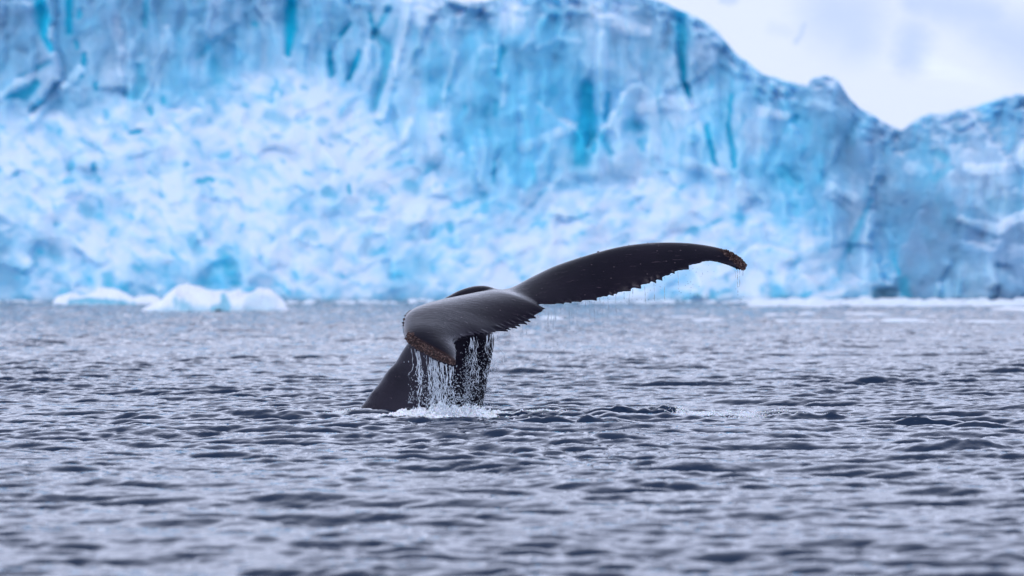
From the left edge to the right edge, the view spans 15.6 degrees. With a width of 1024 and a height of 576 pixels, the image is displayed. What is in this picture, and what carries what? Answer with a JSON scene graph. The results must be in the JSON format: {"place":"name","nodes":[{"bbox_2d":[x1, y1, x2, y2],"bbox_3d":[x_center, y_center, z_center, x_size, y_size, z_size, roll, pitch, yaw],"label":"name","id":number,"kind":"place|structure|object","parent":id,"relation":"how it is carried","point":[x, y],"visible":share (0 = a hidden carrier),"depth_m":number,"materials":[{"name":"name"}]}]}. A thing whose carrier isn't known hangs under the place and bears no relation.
{"place":"outdoors","nodes":[
{"label":"outdoors","id":0,"kind":"place"},
{"bbox_2d":[0,0,1023,300],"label":"glacier cliff","id":1,"kind":"structure","parent":0,"point":[296,150],"depth_m":323.78,"materials":[{"name":"blue ice"}]},
{"bbox_2d":[0,300,1023,575],"bbox_3d":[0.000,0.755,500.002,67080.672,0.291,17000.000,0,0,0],"label":"water","id":2,"kind":"structure","parent":0,"point":[134,440],"depth_m":36.37,"materials":[{"name":"grey liquid"}]},
{"bbox_2d":[52,287,159,304],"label":"ice floe","id":3,"kind":"object","parent":2,"relation":"on","point":[103,296],"visible":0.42,"depth_m":259.46,"materials":[{"name":"white ice"}]},
{"bbox_2d":[141,283,288,311],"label":"iceberg","id":4,"kind":"object","parent":2,"relation":"on","point":[186,297],"visible":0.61,"depth_m":202.16,"materials":[{"name":"white ice"}]},
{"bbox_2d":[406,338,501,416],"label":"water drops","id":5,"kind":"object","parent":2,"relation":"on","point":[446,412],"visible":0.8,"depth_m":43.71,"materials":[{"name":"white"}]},
{"bbox_2d":[0,296,1023,306],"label":"brash ice","id":6,"kind":"structure","parent":2,"relation":"on","point":[859,301],"depth_m":254.22,"materials":[{"name":"white ice"}]},
{"bbox_2d":[540,316,562,319],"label":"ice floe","id":7,"kind":"object","parent":2,"relation":"on","point":[545,317],"visible":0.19,"depth_m":157.94,"materials":[{"name":"white ice"}]},
{"bbox_2d":[360,242,746,410],"bbox_3d":[-0.355,1.928,45.986,4.532,4.970,4.746,0,0,-35],"label":"humpback whale","id":8,"kind":"object","parent":2,"relation":"in","point":[444,330],"visible":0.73,"depth_m":45.24},
{"bbox_2d":[408,333,511,414],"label":"falling water","id":9,"kind":"structure","parent":8,"relation":"hanging from","point":[434,372],"depth_m":43.04,"materials":[{"name":"white liquid"}]},
{"bbox_2d":[504,271,739,344],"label":"drips","id":10,"kind":"object","parent":8,"relation":"hanging from","point":[602,309],"visible":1,"depth_m":44.89,"materials":[{"name":"white"}]},
{"bbox_2d":[324,401,850,418],"bbox_3d":[0.518,1.479,44.752,6.172,0.335,4.216,0,0,-37],"label":"splash foam","id":11,"kind":"object","parent":2,"relation":"on","point":[479,412],"visible":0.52,"depth_m":43.75,"materials":[{"name":"white"}]},
{"bbox_2d":[665,316,693,317],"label":"ice floe","id":12,"kind":"object","parent":2,"relation":"on","point":[680,316],"visible":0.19,"depth_m":163.73,"materials":[{"name":"white ice"}]},
{"bbox_2d":[693,318,723,320],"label":"ice floe","id":13,"kind":"object","parent":2,"relation":"on","point":[705,319],"visible":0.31,"depth_m":150.64,"materials":[{"name":"white ice"}]},
{"bbox_2d":[773,320,877,321],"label":"ice floe","id":14,"kind":"object","parent":2,"relation":"on","point":[821,320],"visible":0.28,"depth_m":148.43,"materials":[{"name":"white ice"}]},
{"bbox_2d":[844,312,889,314],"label":"ice floe","id":15,"kind":"object","parent":2,"relation":"on","point":[869,313],"visible":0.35,"depth_m":179.33,"materials":[{"name":"white ice"}]},
{"bbox_2d":[881,318,945,321],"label":"ice floe","id":16,"kind":"object","parent":2,"relation":"on","point":[897,320],"visible":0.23,"depth_m":148.46,"materials":[{"name":"white ice"}]},
{"bbox_2d":[952,320,1023,322],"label":"ice floe","id":17,"kind":"object","parent":2,"relation":"on","point":[979,321],"visible":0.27,"depth_m":146.47,"materials":[{"name":"white ice"}]},
{"bbox_2d":[991,307,1023,309],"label":"ice floe","id":18,"kind":"object","parent":2,"relation":"on","point":[1013,308],"visible":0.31,"depth_m":207.27,"materials":[{"name":"white ice"}]},
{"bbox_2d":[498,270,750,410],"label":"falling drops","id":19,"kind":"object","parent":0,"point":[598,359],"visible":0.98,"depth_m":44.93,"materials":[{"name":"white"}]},
{"bbox_2d":[472,0,1023,129],"bbox_3d":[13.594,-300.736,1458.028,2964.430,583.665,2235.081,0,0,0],"label":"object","id":20,"kind":"structure","parent":0,"point":[900,64],"depth_m":513.71,"materials":[{"name":"white"}]}
]}

